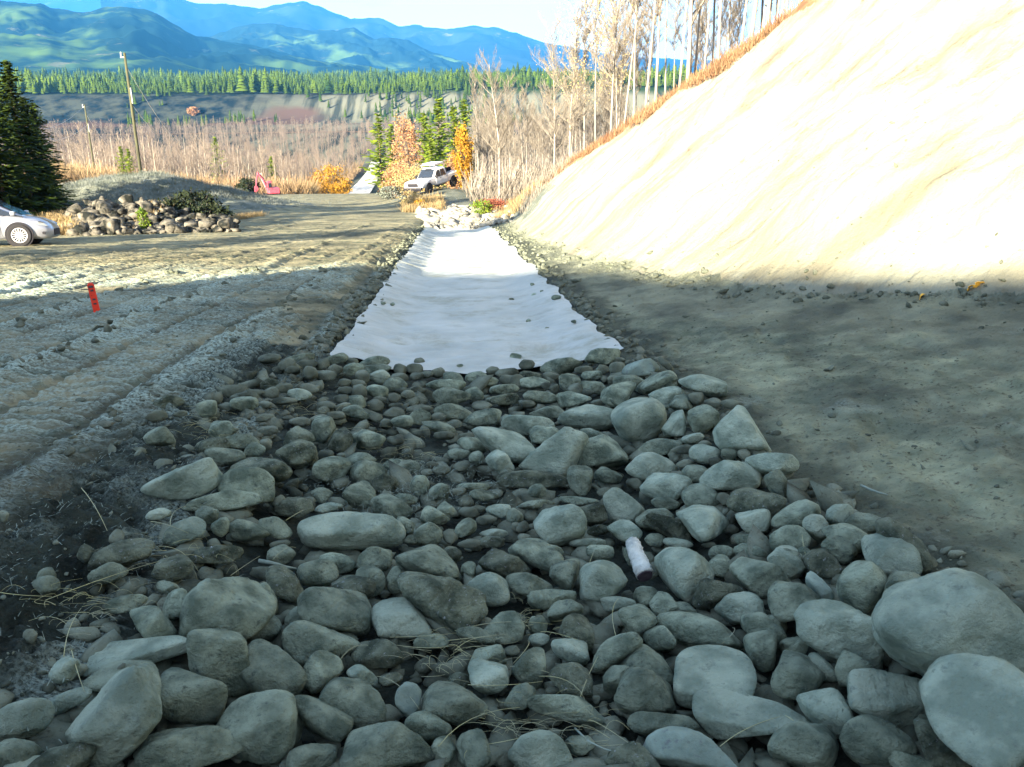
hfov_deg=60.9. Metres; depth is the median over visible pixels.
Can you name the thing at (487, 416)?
rock
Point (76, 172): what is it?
brow brush
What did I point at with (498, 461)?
rock
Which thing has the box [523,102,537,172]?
thicket tree
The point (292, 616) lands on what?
rock
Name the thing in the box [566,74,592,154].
thicket tree
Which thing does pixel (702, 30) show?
thicket tree
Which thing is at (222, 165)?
aspen tree
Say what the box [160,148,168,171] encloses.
aspen tree
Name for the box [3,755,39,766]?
rock
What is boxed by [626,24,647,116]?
thicket tree
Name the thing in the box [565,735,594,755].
rock
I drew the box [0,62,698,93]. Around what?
plateau forest
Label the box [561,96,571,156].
thicket tree
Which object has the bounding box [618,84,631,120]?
thicket tree
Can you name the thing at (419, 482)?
rock
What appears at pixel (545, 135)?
thicket tree
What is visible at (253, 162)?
aspen tree
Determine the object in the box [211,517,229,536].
rock
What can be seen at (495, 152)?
thicket tree
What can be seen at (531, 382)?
rock
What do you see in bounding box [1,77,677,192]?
valley ground
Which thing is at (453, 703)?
rock
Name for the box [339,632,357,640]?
rock
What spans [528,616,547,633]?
rock
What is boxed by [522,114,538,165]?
thicket tree
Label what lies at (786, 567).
rock
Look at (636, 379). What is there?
rock
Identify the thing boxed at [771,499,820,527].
rock
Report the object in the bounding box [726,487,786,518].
rock
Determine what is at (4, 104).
spruce tree
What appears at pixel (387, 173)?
shrub
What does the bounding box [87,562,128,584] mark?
rock
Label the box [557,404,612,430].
rock
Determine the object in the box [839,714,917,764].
rock
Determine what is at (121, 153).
pine tree
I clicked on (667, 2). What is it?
birch tree
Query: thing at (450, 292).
geotextile sheet
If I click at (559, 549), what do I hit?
rock
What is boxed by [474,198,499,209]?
shrub
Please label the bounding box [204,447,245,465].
rock
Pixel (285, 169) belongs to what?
aspen tree
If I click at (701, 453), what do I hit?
rock
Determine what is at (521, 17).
sky
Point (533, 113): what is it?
thicket tree
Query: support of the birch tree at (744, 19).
on the forest floor
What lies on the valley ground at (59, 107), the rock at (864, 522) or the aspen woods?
the aspen woods
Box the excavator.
[254,172,279,194]
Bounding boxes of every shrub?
[135,206,150,228]
[157,187,222,214]
[179,202,235,216]
[234,176,260,192]
[305,175,329,193]
[310,162,353,193]
[329,182,352,193]
[376,185,405,199]
[379,160,415,194]
[388,161,446,195]
[397,189,423,204]
[413,199,428,205]
[442,149,461,188]
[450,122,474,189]
[469,198,494,214]
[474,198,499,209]
[488,196,510,209]
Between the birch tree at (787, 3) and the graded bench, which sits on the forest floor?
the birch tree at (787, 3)
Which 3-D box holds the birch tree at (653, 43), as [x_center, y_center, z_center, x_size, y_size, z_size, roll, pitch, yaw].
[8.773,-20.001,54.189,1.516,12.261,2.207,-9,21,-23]
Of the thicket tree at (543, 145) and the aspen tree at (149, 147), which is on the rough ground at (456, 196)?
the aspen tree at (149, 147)
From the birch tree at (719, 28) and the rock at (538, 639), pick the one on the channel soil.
the rock at (538, 639)
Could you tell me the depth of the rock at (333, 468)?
5.58 m
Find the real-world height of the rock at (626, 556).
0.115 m
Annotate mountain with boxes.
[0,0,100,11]
[0,1,402,75]
[100,0,714,72]
[205,23,510,73]
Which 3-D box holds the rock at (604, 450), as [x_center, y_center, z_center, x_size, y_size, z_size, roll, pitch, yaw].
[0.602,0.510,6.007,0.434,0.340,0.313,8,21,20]
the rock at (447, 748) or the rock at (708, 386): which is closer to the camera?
the rock at (447, 748)
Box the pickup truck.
[404,161,457,193]
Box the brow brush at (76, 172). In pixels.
[51,158,401,193]
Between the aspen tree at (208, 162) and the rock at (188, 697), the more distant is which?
the aspen tree at (208, 162)
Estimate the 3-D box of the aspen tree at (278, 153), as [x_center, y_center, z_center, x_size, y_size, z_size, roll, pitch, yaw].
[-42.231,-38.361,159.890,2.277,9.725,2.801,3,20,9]
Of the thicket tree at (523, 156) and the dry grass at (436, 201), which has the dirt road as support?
the dry grass at (436, 201)
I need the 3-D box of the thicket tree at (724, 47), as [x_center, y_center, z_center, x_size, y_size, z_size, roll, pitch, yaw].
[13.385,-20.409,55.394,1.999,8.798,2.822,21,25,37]
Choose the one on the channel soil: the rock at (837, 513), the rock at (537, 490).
the rock at (537, 490)
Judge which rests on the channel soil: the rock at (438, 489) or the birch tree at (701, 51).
the rock at (438, 489)
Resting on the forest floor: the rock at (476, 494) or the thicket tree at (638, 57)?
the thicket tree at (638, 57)
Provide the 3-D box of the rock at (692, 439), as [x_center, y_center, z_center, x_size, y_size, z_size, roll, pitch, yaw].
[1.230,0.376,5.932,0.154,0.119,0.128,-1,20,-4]
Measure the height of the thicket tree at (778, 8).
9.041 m
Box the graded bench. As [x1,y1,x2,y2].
[493,220,1023,597]
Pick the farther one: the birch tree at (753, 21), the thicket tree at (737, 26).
the thicket tree at (737, 26)
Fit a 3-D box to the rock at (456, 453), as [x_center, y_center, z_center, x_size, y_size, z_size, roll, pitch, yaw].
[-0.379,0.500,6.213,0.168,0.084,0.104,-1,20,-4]
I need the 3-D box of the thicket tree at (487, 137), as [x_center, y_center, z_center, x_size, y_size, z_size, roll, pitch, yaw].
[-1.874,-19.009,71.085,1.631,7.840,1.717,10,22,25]
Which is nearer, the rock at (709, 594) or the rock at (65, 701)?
the rock at (65, 701)
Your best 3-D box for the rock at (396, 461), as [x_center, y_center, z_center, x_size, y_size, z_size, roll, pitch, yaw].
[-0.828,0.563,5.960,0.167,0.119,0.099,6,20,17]
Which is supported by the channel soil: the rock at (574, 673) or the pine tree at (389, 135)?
the rock at (574, 673)
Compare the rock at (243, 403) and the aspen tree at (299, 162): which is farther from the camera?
the aspen tree at (299, 162)
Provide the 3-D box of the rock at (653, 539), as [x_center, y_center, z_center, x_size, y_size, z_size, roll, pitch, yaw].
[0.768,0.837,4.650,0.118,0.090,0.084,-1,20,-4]
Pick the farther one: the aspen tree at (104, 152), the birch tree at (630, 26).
the aspen tree at (104, 152)
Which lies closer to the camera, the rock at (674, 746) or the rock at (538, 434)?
the rock at (674, 746)
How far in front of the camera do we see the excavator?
104.69 m
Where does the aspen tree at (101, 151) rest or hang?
on the rough ground at (456, 196)
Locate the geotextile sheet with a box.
[330,226,622,373]
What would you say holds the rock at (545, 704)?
on the channel soil
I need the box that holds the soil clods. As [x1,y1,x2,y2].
[1,12,1023,470]
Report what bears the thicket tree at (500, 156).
on the forest floor
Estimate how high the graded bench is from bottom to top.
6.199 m
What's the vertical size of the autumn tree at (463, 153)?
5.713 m
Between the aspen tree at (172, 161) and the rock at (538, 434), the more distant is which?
the aspen tree at (172, 161)
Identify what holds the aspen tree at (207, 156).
on the rough ground at (456, 196)
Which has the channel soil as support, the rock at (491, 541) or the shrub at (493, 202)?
the rock at (491, 541)
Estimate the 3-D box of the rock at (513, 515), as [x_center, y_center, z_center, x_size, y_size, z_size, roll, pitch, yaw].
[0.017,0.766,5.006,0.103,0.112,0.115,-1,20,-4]
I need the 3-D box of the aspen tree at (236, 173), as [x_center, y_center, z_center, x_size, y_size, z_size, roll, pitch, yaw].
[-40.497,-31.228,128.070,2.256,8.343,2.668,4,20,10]
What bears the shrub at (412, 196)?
on the dirt road
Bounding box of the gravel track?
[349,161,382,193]
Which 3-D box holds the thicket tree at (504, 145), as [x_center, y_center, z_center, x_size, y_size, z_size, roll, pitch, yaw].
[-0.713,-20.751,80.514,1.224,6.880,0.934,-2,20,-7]
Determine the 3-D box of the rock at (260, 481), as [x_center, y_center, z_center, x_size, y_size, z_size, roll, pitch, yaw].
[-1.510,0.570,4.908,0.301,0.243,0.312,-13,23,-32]
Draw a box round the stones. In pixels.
[0,93,1023,766]
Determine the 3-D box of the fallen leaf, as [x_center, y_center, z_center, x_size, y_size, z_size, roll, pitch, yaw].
[4.705,-1.002,8.777,0.132,0.092,0.028,-20,60,3]
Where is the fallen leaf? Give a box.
[973,281,983,287]
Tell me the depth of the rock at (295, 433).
6.11 m
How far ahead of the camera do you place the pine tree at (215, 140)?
175.05 m
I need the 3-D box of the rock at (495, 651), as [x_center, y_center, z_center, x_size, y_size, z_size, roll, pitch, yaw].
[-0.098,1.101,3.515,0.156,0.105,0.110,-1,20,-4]
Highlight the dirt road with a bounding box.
[0,193,423,535]
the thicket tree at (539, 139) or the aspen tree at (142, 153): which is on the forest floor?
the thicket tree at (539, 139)
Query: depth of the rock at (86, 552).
3.85 m
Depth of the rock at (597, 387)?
7.90 m
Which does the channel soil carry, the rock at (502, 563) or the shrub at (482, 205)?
the rock at (502, 563)
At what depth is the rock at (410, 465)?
5.86 m
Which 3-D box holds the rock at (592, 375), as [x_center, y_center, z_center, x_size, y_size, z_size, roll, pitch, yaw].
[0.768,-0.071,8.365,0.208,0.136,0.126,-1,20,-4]
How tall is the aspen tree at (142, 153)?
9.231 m
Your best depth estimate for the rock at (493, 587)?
3.98 m
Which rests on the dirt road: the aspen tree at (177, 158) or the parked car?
the parked car
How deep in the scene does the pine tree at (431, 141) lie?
113.76 m
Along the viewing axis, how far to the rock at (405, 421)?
6.96 m
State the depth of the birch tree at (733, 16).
45.11 m
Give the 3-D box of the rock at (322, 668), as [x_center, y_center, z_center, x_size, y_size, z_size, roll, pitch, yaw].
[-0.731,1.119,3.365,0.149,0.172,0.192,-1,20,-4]
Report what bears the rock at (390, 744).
on the channel soil
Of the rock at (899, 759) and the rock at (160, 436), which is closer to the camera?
the rock at (899, 759)
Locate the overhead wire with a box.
[128,70,175,140]
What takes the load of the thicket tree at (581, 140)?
on the forest floor
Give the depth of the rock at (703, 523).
4.48 m
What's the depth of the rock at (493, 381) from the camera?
8.45 m
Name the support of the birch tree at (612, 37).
on the forest floor
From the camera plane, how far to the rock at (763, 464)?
4.97 m
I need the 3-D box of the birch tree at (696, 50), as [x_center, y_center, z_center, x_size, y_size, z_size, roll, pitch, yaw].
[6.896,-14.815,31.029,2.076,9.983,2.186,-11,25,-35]
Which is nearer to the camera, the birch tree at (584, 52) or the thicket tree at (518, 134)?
the birch tree at (584, 52)
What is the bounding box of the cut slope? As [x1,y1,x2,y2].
[511,0,1023,295]
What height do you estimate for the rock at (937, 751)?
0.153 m
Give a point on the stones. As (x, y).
(738, 751)
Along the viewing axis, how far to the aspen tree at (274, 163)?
139.27 m
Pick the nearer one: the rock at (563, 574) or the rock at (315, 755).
the rock at (315, 755)
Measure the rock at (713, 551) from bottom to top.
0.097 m
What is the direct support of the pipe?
on the stones
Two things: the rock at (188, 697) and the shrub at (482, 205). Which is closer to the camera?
the rock at (188, 697)
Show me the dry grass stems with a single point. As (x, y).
(514, 730)
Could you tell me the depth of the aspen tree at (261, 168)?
134.55 m
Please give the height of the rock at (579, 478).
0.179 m
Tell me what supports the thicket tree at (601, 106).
on the forest floor
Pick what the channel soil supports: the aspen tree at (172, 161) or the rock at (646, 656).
the rock at (646, 656)
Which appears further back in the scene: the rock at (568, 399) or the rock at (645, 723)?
the rock at (568, 399)
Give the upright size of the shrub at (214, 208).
1.017 m
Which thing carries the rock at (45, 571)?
on the channel soil
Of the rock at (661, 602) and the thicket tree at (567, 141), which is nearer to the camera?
the rock at (661, 602)
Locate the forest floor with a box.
[500,0,817,202]
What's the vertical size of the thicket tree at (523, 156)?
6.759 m
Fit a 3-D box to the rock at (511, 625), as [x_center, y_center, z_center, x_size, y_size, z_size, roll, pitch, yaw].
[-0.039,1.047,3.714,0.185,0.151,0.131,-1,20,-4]
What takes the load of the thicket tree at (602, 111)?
on the forest floor
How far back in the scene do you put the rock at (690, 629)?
3.58 m
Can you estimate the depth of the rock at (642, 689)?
3.12 m
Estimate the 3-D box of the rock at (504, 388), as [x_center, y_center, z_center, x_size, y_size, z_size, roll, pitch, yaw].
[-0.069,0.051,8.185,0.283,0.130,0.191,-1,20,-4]
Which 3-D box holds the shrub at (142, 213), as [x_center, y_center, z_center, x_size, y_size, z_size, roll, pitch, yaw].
[-14.824,-6.575,35.039,0.635,1.128,0.567,-1,20,-4]
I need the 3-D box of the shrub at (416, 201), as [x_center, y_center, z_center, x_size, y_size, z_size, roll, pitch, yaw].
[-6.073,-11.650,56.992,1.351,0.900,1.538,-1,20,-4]
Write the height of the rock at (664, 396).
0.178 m
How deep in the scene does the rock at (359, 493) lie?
5.21 m
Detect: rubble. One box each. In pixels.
[62,194,240,235]
[414,204,513,229]
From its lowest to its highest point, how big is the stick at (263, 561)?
0.088 m
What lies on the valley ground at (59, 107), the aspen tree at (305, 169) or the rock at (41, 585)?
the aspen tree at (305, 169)
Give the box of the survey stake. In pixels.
[81,283,99,311]
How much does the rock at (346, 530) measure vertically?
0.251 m
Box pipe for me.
[626,537,653,581]
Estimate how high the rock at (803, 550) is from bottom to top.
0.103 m
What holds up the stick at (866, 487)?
on the graded bench
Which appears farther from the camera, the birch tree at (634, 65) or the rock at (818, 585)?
the birch tree at (634, 65)
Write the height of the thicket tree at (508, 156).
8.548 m
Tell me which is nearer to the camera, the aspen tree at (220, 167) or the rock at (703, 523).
the rock at (703, 523)
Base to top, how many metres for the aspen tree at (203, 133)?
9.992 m
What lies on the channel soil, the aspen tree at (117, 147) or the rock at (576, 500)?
the rock at (576, 500)
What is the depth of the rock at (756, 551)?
4.19 m
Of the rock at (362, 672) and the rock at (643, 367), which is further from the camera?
the rock at (643, 367)
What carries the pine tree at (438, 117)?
on the rough ground at (456, 196)
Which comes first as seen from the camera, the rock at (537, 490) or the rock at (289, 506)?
the rock at (289, 506)
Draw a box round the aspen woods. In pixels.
[0,115,609,188]
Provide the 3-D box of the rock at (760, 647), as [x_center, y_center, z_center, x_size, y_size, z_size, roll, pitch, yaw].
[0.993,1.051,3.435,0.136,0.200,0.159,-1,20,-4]
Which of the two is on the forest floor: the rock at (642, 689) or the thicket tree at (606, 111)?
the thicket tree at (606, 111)
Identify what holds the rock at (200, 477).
on the channel soil
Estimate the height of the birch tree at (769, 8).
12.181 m
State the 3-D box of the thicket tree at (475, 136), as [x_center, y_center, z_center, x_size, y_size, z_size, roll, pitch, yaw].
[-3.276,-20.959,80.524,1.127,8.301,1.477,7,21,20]
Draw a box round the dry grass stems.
[0,394,803,757]
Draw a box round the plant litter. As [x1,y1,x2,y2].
[0,327,573,747]
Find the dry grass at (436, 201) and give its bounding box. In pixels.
[32,179,544,234]
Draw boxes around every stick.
[258,559,296,569]
[574,727,610,750]
[860,484,887,495]
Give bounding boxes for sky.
[187,0,801,60]
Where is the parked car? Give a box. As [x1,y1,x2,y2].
[0,200,59,245]
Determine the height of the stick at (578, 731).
0.044 m
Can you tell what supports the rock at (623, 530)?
on the channel soil
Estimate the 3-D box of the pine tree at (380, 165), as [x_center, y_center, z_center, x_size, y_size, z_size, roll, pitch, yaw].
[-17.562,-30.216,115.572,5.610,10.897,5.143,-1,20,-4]
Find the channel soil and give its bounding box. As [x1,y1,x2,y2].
[0,226,971,766]
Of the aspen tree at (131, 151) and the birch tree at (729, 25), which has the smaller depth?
the birch tree at (729, 25)
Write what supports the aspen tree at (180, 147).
on the rough ground at (456, 196)
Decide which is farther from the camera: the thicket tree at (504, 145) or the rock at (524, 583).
the thicket tree at (504, 145)
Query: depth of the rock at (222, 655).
3.15 m
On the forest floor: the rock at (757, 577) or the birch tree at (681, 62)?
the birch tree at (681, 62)
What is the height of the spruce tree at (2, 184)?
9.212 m
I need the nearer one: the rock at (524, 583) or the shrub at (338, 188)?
the rock at (524, 583)
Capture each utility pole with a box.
[82,104,94,168]
[120,52,141,170]
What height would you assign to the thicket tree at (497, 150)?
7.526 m
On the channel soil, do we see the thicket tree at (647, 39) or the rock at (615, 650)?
the rock at (615, 650)
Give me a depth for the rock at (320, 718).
2.98 m
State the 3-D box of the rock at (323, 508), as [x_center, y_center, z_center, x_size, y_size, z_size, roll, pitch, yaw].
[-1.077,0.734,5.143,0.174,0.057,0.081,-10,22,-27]
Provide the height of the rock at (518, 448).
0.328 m
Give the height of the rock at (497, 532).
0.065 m
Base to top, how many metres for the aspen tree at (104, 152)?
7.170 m
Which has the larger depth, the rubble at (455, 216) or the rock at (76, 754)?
the rubble at (455, 216)
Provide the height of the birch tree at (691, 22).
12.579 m
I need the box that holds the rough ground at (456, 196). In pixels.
[60,173,555,222]
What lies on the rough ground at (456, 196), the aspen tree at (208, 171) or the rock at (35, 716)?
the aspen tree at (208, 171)
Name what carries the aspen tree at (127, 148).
on the rough ground at (456, 196)
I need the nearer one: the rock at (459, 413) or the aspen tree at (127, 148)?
the rock at (459, 413)
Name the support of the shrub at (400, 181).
on the rough ground at (456, 196)
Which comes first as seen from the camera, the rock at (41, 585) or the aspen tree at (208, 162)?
the rock at (41, 585)
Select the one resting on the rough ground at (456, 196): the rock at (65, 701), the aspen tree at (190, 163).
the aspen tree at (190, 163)
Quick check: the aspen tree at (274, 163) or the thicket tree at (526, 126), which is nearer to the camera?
the thicket tree at (526, 126)
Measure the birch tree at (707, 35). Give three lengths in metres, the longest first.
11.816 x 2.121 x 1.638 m
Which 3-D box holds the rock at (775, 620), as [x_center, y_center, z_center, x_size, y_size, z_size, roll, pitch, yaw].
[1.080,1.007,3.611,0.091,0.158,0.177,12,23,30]
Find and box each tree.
[0,60,83,214]
[0,77,67,215]
[0,82,63,207]
[0,127,18,207]
[8,97,79,212]
[26,102,81,203]
[32,128,73,211]
[55,134,71,166]
[63,128,79,166]
[63,137,78,164]
[73,121,93,166]
[81,134,94,167]
[85,131,103,167]
[88,126,104,169]
[94,142,104,167]
[97,134,108,167]
[97,140,104,168]
[99,139,110,168]
[104,134,115,166]
[104,142,113,172]
[107,134,118,169]
[109,136,123,167]
[115,128,132,169]
[115,146,127,173]
[117,131,136,164]
[123,133,136,168]
[123,149,136,172]
[126,140,136,170]
[133,135,151,168]
[136,126,152,170]
[144,137,163,170]
[145,130,156,169]
[148,139,162,170]
[158,141,170,168]
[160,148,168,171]
[165,141,180,171]
[168,151,176,173]
[173,136,183,176]
[174,144,184,174]
[177,137,194,177]
[186,106,200,115]
[186,153,196,177]
[189,134,206,176]
[189,145,200,173]
[193,138,205,179]
[196,131,213,180]
[196,138,212,178]
[198,142,211,177]
[199,139,215,177]
[203,150,215,180]
[207,144,217,181]
[208,137,228,180]
[209,144,221,176]
[213,145,231,178]
[213,147,222,181]
[221,154,232,179]
[224,139,237,180]
[228,145,237,177]
[229,147,243,179]
[234,147,248,176]
[238,152,247,177]
[242,143,255,180]
[247,145,256,180]
[254,140,269,177]
[258,151,270,178]
[267,156,278,183]
[269,153,280,181]
[276,148,284,177]
[278,151,289,181]
[281,153,292,181]
[295,153,305,178]
[302,156,310,179]
[358,113,396,189]
[373,124,401,186]
[389,108,423,194]
[413,112,437,178]
[415,97,456,187]
[420,125,447,187]
[442,106,476,187]
[448,99,481,178]
[467,62,482,179]
[467,114,479,158]
[469,111,480,175]
[472,45,522,200]
[472,116,485,174]
[474,97,502,186]
[475,119,483,192]
[477,101,494,180]
[477,107,486,147]
[483,135,502,168]
[488,95,504,151]
[490,127,499,170]
[492,134,507,169]
[494,117,503,175]
[498,112,507,166]
[499,73,515,181]
[500,111,513,165]
[501,123,508,168]
[503,137,512,173]
[504,116,515,167]
[509,88,529,179]
[510,123,521,163]
[517,133,523,164]
[517,138,528,172]
[519,82,533,171]
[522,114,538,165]
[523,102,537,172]
[525,101,545,154]
[526,12,575,172]
[528,99,541,148]
[530,114,545,176]
[531,110,553,175]
[536,0,606,158]
[541,91,557,173]
[541,119,548,153]
[544,0,615,150]
[546,132,555,161]
[551,0,637,138]
[552,121,567,158]
[558,103,568,148]
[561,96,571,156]
[562,117,573,151]
[565,46,587,151]
[565,73,586,155]
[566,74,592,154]
[573,0,659,133]
[573,127,579,145]
[574,85,585,139]
[575,107,586,138]
[577,126,586,149]
[582,98,603,144]
[585,71,606,139]
[585,86,592,129]
[585,102,597,141]
[592,3,641,129]
[593,74,610,135]
[596,13,645,113]
[596,68,617,133]
[597,83,603,136]
[598,0,655,127]
[598,73,611,131]
[599,84,619,130]
[602,0,625,127]
[603,80,628,128]
[615,0,670,106]
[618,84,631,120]
[618,87,629,121]
[621,0,664,123]
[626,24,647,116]
[630,5,645,111]
[633,0,636,115]
[635,0,664,101]
[637,0,656,94]
[642,0,664,103]
[662,0,688,89]
[663,0,669,91]
[674,0,712,73]
[678,0,687,87]
[686,0,705,83]
[686,0,716,60]
[686,0,727,65]
[693,1,700,75]
[703,0,710,70]
[711,0,735,58]
[711,0,742,61]
[712,0,715,62]
[712,0,746,45]
[717,0,721,58]
[726,0,744,53]
[726,0,748,46]
[728,0,756,49]
[740,0,747,41]
[749,0,758,39]
[760,0,762,28]
[761,0,767,30]
[766,0,770,24]
[776,0,779,18]
[780,0,784,16]
[785,0,788,13]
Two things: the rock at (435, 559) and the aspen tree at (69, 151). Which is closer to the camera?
the rock at (435, 559)
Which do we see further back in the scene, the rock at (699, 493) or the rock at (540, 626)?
the rock at (699, 493)
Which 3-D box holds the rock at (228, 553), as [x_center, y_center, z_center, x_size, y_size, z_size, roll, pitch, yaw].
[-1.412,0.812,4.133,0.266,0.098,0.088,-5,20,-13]
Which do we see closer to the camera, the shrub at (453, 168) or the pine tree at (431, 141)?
the shrub at (453, 168)
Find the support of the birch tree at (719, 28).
on the forest floor
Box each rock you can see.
[0,697,54,738]
[0,738,42,765]
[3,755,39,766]
[27,742,96,766]
[32,575,60,594]
[36,567,56,578]
[48,656,79,683]
[51,686,91,714]
[65,663,162,766]
[77,544,95,563]
[81,660,158,691]
[82,635,186,676]
[87,538,154,570]
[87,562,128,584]
[105,594,148,613]
[129,605,177,637]
[133,725,243,766]
[140,457,222,499]
[143,426,175,445]
[145,508,171,519]
[151,554,193,581]
[153,394,184,407]
[156,580,179,594]
[160,667,227,724]
[161,516,205,545]
[162,588,186,620]
[178,576,276,639]
[182,490,262,510]
[186,628,249,697]
[189,545,243,563]
[194,437,229,452]
[195,400,217,417]
[195,506,219,523]
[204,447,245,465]
[208,420,234,437]
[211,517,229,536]
[216,467,274,501]
[216,689,302,764]
[226,434,259,451]
[229,396,258,410]
[229,457,292,482]
[229,519,269,540]
[241,638,306,695]
[244,442,265,456]
[247,616,281,641]
[258,516,292,538]
[260,378,281,388]
[261,582,278,614]
[265,564,303,602]
[266,544,295,563]
[272,497,313,517]
[275,439,317,469]
[282,620,359,667]
[283,426,315,444]
[284,606,300,624]
[285,353,315,360]
[286,743,337,766]
[287,388,311,400]
[295,695,353,742]
[296,559,338,586]
[297,511,405,549]
[297,586,371,636]
[303,650,343,694]
[310,487,332,503]
[311,416,335,442]
[312,456,350,483]
[314,502,342,512]
[319,552,355,573]
[319,677,386,727]
[326,353,348,363]
[327,427,352,452]
[331,575,375,598]
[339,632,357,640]
[339,721,434,766]
[342,362,363,375]
[342,405,368,419]
[342,481,375,507]
[346,664,380,688]
[347,452,376,464]
[348,395,366,407]
[348,460,386,484]
[350,638,402,668]
[352,429,385,449]
[355,565,385,595]
[356,546,391,570]
[360,356,389,365]
[363,364,391,373]
[366,384,388,397]
[369,369,390,384]
[370,493,412,518]
[371,597,431,639]
[372,473,398,494]
[378,672,402,685]
[383,377,407,392]
[384,458,401,470]
[386,566,401,594]
[391,415,413,428]
[395,493,416,505]
[395,544,462,583]
[395,681,421,716]
[396,571,487,634]
[397,516,415,534]
[398,460,419,473]
[404,534,421,544]
[404,711,451,744]
[409,475,429,496]
[410,408,431,424]
[413,522,442,544]
[413,633,448,649]
[420,505,449,524]
[422,421,455,432]
[422,681,488,725]
[426,379,465,389]
[429,483,449,500]
[431,735,456,766]
[432,387,470,403]
[434,403,471,420]
[437,501,456,517]
[443,372,463,380]
[444,546,461,562]
[447,448,470,459]
[448,672,469,687]
[454,517,476,537]
[456,483,489,490]
[456,626,496,647]
[456,728,490,766]
[457,437,486,452]
[461,561,476,577]
[463,408,501,425]
[465,371,486,382]
[465,387,483,400]
[467,572,509,606]
[468,657,509,694]
[469,451,483,465]
[469,489,497,500]
[469,644,506,664]
[472,426,534,463]
[478,548,530,578]
[479,528,508,537]
[479,536,504,547]
[484,611,524,644]
[485,393,519,404]
[485,449,514,473]
[486,377,498,387]
[486,504,510,517]
[489,384,518,393]
[496,467,513,480]
[497,470,567,488]
[501,415,554,435]
[504,682,536,709]
[506,508,522,522]
[506,572,552,595]
[508,538,563,571]
[508,729,572,766]
[510,353,521,358]
[511,647,545,688]
[517,499,554,509]
[518,427,588,476]
[519,371,541,377]
[520,376,549,387]
[523,390,556,404]
[527,589,576,607]
[527,590,551,609]
[527,694,606,725]
[528,483,546,497]
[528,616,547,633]
[528,633,549,646]
[529,405,563,417]
[529,425,558,443]
[533,504,586,546]
[540,357,582,374]
[547,599,583,623]
[547,662,592,696]
[549,558,579,589]
[550,544,563,555]
[551,295,560,299]
[551,638,589,665]
[556,391,591,407]
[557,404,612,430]
[559,373,580,390]
[559,496,598,504]
[559,613,594,652]
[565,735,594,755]
[567,465,592,496]
[569,538,605,546]
[577,434,628,468]
[578,560,627,601]
[580,381,605,394]
[580,428,602,437]
[580,503,607,526]
[581,371,601,380]
[584,348,620,364]
[585,545,613,559]
[587,524,608,534]
[593,466,622,483]
[593,632,642,670]
[600,381,635,406]
[600,596,635,611]
[603,487,644,523]
[603,665,628,695]
[604,741,660,766]
[607,519,642,541]
[609,398,619,405]
[610,397,666,442]
[613,374,643,384]
[614,667,676,714]
[617,604,657,639]
[620,644,673,684]
[621,358,659,375]
[623,547,631,566]
[625,452,676,479]
[627,711,699,735]
[633,586,657,607]
[635,370,677,394]
[635,508,673,527]
[637,438,682,454]
[639,472,692,499]
[642,513,693,542]
[643,625,676,651]
[643,726,736,766]
[644,533,664,546]
[648,386,685,408]
[649,591,677,614]
[651,497,679,509]
[654,547,714,604]
[655,380,676,389]
[656,611,744,650]
[661,410,685,436]
[663,538,692,547]
[669,394,692,412]
[673,644,756,708]
[675,601,696,612]
[676,504,728,542]
[678,374,727,397]
[681,432,704,444]
[681,464,706,483]
[681,483,719,506]
[687,404,719,433]
[689,444,720,463]
[692,578,743,611]
[692,686,810,739]
[699,460,761,490]
[708,545,733,559]
[709,554,729,578]
[712,405,771,451]
[714,591,764,624]
[721,448,737,459]
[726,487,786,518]
[729,557,790,597]
[733,534,766,544]
[733,543,767,557]
[735,509,770,533]
[740,612,786,648]
[743,629,776,671]
[745,452,799,475]
[764,469,787,496]
[767,545,805,577]
[767,580,821,621]
[767,721,838,766]
[768,548,805,579]
[768,615,787,632]
[769,525,810,550]
[770,650,825,699]
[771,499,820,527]
[779,637,801,648]
[780,636,807,653]
[793,599,883,669]
[796,688,853,738]
[797,547,809,554]
[802,514,828,542]
[802,548,843,578]
[805,571,833,599]
[808,652,836,682]
[820,535,857,563]
[821,523,867,552]
[825,504,853,524]
[834,650,872,686]
[836,560,886,613]
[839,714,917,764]
[844,512,878,533]
[846,668,925,728]
[861,533,922,576]
[871,568,1023,675]
[875,517,932,574]
[884,571,920,590]
[888,751,932,766]
[913,714,970,766]
[919,653,1023,766]
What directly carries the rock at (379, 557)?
on the channel soil
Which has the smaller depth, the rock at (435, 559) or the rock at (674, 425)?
the rock at (435, 559)
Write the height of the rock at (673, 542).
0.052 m
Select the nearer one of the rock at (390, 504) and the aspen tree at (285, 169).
the rock at (390, 504)
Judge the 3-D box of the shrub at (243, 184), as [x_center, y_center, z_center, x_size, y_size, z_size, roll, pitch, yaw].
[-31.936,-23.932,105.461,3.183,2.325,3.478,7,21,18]
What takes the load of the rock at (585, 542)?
on the channel soil
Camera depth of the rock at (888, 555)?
3.65 m
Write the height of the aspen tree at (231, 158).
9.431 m
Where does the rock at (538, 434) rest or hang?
on the channel soil
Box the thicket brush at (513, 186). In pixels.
[451,114,628,213]
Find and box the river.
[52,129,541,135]
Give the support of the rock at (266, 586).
on the channel soil
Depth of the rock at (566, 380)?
8.19 m
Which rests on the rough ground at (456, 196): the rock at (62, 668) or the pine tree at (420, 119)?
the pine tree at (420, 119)

